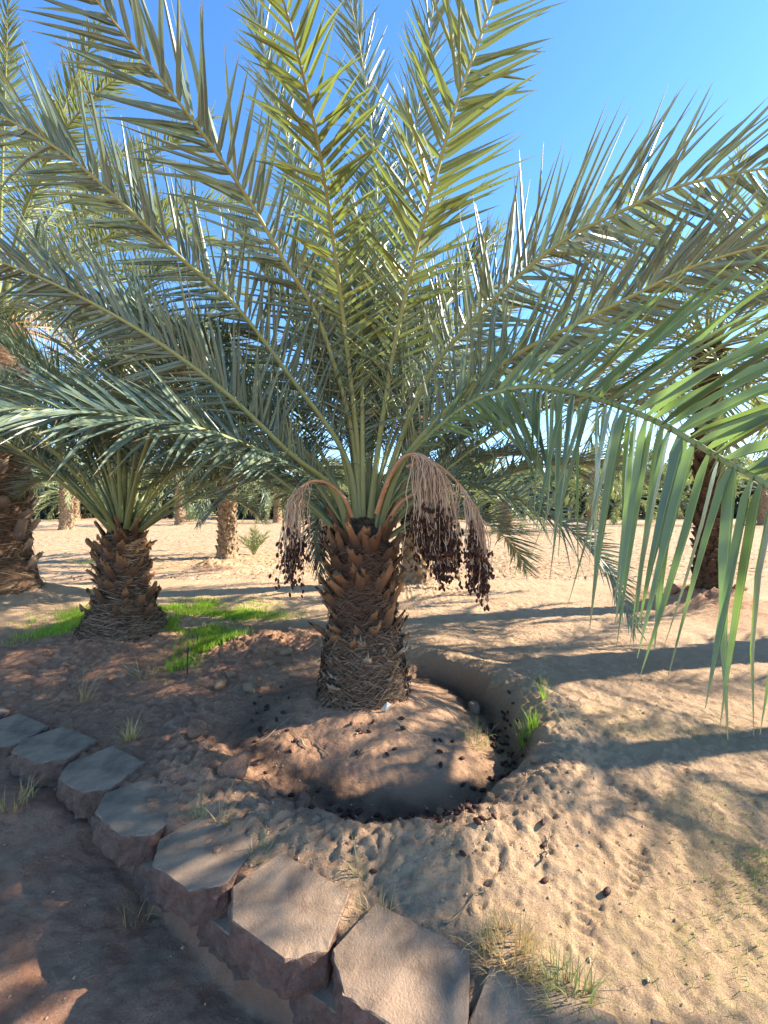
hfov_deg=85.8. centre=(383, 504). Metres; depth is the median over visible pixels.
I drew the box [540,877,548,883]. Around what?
fallen date
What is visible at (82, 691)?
grass tuft
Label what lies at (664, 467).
tree
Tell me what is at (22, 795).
grass tuft
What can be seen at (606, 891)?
fallen date
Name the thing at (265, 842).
grass tuft
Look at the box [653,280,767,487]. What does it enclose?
date palm
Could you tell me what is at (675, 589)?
soil clod
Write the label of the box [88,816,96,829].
retaining block
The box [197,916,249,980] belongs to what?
retaining block
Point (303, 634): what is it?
soil clod
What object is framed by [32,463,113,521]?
date palm
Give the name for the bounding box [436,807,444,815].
soil clod
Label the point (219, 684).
soil clod
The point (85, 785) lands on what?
retaining block
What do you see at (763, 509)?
date palm
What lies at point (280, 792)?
dry twig
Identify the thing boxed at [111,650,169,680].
grass tuft
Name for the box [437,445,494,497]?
tree
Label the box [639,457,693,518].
date palm
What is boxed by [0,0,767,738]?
date palm
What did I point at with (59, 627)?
green grass
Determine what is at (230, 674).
soil clod
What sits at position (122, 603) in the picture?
date palm
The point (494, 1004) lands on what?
retaining block
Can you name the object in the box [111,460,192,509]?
tree
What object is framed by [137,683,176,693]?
dry twig
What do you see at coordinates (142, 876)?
retaining block
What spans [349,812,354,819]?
fallen date
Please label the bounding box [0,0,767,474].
sky
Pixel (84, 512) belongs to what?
undergrowth
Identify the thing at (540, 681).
soil clod
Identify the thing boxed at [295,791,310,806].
soil clod
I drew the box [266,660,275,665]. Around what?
soil clod
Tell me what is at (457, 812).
fallen date
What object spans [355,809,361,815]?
fallen date
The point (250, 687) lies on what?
soil clod
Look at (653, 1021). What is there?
retaining block
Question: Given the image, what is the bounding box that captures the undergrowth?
[32,478,757,519]
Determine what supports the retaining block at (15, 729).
on the ground at (142, 972)
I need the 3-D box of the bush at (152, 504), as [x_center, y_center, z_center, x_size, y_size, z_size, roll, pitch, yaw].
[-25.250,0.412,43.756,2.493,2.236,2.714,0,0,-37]
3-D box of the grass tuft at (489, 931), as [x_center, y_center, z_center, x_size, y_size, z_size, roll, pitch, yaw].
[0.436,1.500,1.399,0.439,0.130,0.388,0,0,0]
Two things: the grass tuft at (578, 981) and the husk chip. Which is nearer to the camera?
the grass tuft at (578, 981)
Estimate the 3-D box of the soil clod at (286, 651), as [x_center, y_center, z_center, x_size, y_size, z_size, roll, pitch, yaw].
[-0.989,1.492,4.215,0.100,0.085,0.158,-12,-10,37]
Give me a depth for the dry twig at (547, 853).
1.81 m
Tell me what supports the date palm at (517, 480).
on the ground at (142, 972)
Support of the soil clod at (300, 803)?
on the ground at (142, 972)
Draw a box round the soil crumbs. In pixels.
[0,620,767,1019]
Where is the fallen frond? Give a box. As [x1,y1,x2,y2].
[66,559,96,572]
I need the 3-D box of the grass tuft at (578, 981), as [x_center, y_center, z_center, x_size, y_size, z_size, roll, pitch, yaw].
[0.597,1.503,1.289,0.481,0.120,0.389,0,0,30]
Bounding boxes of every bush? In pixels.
[137,499,156,518]
[172,503,213,520]
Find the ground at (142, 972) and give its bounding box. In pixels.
[0,512,767,1023]
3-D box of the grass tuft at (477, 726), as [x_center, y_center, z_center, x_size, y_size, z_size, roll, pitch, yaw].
[0.496,1.554,2.828,0.671,0.198,0.410,0,0,-11]
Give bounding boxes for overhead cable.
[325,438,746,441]
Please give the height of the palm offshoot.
1.017 m
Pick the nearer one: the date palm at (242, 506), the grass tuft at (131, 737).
the grass tuft at (131, 737)
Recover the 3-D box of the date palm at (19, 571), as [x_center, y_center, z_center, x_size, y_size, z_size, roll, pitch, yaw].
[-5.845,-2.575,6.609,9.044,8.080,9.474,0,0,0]
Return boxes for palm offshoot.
[237,523,270,554]
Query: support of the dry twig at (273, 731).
on the ground at (142, 972)
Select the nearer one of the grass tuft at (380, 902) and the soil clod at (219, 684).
the grass tuft at (380, 902)
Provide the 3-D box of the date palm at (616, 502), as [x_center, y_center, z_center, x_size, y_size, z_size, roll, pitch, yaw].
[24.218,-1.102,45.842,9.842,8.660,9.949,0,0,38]
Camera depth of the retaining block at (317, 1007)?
1.41 m
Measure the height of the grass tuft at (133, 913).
0.146 m
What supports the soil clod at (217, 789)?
on the ground at (142, 972)
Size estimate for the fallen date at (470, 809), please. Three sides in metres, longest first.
0.038 x 0.022 x 0.019 m
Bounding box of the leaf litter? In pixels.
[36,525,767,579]
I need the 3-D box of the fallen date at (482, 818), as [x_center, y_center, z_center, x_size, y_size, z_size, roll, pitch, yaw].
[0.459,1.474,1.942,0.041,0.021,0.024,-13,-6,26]
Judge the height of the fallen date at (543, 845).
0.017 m
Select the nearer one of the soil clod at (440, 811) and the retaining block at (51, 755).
the soil clod at (440, 811)
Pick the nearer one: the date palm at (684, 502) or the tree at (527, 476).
the date palm at (684, 502)
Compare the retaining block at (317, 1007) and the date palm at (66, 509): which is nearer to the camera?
the retaining block at (317, 1007)
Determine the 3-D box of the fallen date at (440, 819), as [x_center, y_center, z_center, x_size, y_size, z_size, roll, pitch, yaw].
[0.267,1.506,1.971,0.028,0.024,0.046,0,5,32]
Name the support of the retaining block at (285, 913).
on the retaining block at (317, 1007)
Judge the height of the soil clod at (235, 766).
0.138 m
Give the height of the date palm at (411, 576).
6.745 m
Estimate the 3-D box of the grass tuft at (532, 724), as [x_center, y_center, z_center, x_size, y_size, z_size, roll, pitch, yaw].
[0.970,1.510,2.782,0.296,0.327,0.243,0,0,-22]
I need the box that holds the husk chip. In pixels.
[381,702,390,710]
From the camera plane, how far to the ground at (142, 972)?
2.37 m
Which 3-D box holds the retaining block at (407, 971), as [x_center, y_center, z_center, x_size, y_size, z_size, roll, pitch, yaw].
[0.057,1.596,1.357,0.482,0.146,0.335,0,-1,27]
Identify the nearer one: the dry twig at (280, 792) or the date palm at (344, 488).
the dry twig at (280, 792)
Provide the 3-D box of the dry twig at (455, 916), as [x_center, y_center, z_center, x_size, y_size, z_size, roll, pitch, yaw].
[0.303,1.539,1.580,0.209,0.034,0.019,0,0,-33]
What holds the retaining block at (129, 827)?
on the retaining block at (142, 876)
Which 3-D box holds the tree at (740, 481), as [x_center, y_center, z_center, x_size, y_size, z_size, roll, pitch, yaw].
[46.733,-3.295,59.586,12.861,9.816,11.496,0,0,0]
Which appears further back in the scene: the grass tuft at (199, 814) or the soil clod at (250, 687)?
the soil clod at (250, 687)
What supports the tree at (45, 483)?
on the ground at (142, 972)
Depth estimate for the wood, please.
71.57 m
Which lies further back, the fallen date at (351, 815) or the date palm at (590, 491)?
the date palm at (590, 491)
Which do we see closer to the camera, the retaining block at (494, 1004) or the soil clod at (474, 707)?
the retaining block at (494, 1004)
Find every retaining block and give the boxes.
[0,706,10,718]
[0,714,48,757]
[8,727,96,786]
[56,746,145,818]
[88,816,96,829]
[92,777,184,867]
[131,859,168,912]
[152,813,258,927]
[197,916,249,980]
[227,853,350,999]
[289,978,338,1023]
[331,903,470,1023]
[468,966,618,1023]
[650,1019,667,1023]
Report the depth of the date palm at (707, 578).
6.29 m
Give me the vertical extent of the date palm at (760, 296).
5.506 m
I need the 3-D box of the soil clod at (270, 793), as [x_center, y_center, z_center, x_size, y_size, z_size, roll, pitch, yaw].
[-0.598,1.525,2.180,0.060,0.055,0.077,-17,12,-28]
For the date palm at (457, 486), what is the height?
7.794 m
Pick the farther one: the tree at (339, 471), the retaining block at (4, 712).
the tree at (339, 471)
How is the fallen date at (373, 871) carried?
on the ground at (142, 972)
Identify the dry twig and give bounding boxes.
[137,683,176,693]
[258,717,290,742]
[262,779,286,796]
[307,735,328,755]
[441,891,482,923]
[544,831,550,857]
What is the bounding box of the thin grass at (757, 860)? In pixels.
[522,701,767,1023]
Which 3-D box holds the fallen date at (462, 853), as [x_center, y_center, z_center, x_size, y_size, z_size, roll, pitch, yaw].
[0.333,1.477,1.752,0.021,0.018,0.036,0,-6,-42]
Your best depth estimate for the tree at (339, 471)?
61.42 m
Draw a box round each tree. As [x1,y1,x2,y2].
[35,454,113,496]
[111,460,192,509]
[319,458,346,495]
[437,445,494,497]
[511,460,572,502]
[551,464,621,492]
[600,446,692,496]
[694,455,767,486]
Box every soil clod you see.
[186,721,205,738]
[214,679,225,690]
[214,787,222,794]
[216,750,250,779]
[226,671,235,677]
[243,681,256,693]
[265,787,276,799]
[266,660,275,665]
[280,647,292,654]
[294,800,305,808]
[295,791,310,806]
[299,632,307,636]
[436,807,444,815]
[468,700,480,714]
[485,792,494,801]
[529,752,543,763]
[535,678,546,685]
[670,583,678,593]
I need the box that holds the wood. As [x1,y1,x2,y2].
[34,459,756,513]
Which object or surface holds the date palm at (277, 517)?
on the ground at (142, 972)
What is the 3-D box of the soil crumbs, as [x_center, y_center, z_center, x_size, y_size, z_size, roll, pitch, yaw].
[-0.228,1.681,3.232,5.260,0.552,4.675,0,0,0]
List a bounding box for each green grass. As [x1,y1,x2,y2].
[2,593,313,650]
[158,624,254,684]
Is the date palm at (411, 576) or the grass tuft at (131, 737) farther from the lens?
the date palm at (411, 576)
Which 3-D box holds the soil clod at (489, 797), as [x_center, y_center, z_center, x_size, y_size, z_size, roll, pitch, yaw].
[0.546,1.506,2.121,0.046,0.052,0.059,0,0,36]
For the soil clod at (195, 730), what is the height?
0.098 m
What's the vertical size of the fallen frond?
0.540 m
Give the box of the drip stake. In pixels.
[186,647,193,673]
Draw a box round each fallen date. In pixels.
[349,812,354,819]
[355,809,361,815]
[369,868,376,873]
[437,816,442,822]
[453,810,460,815]
[459,850,465,856]
[468,807,474,813]
[478,815,485,820]
[540,842,546,847]
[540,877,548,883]
[603,886,610,896]
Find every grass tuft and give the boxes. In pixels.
[0,772,53,813]
[44,664,113,731]
[89,711,151,760]
[96,897,158,936]
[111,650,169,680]
[186,788,208,820]
[197,777,243,823]
[244,821,278,864]
[336,828,378,916]
[349,885,412,938]
[453,714,505,749]
[453,890,578,1022]
[498,919,651,1023]
[512,704,545,749]
[535,672,558,699]
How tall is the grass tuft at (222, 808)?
0.131 m
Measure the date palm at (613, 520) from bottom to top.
7.217 m
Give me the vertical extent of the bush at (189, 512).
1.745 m
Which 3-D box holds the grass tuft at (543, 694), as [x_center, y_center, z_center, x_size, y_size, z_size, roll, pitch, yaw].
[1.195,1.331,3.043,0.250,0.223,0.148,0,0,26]
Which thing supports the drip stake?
on the ground at (142, 972)
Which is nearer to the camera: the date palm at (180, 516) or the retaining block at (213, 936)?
the retaining block at (213, 936)
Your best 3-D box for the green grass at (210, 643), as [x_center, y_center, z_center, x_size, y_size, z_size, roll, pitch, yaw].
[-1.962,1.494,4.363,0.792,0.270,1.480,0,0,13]
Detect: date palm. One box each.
[0,0,280,595]
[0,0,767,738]
[0,207,383,642]
[31,427,103,529]
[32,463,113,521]
[143,366,327,559]
[145,470,210,524]
[236,474,312,524]
[236,482,283,519]
[250,174,616,583]
[312,463,350,502]
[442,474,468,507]
[453,457,554,533]
[456,457,550,521]
[522,139,767,589]
[539,435,648,529]
[564,466,647,517]
[579,453,684,524]
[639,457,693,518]
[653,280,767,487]
[695,236,767,397]
[726,448,767,525]
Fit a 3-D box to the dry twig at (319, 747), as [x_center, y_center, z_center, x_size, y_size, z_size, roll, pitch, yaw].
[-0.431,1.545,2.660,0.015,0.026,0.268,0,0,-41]
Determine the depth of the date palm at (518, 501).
23.18 m
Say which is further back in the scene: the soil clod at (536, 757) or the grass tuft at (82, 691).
the grass tuft at (82, 691)
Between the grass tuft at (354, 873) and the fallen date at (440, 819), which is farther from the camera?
the fallen date at (440, 819)
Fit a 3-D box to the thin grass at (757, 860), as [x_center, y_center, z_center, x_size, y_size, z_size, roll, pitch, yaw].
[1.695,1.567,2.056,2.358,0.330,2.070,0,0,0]
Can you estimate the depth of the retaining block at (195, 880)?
1.76 m
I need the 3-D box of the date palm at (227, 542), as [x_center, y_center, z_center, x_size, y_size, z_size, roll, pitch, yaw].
[-4.409,-1.204,12.066,5.548,5.615,5.843,0,0,0]
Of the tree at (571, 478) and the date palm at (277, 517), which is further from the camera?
the tree at (571, 478)

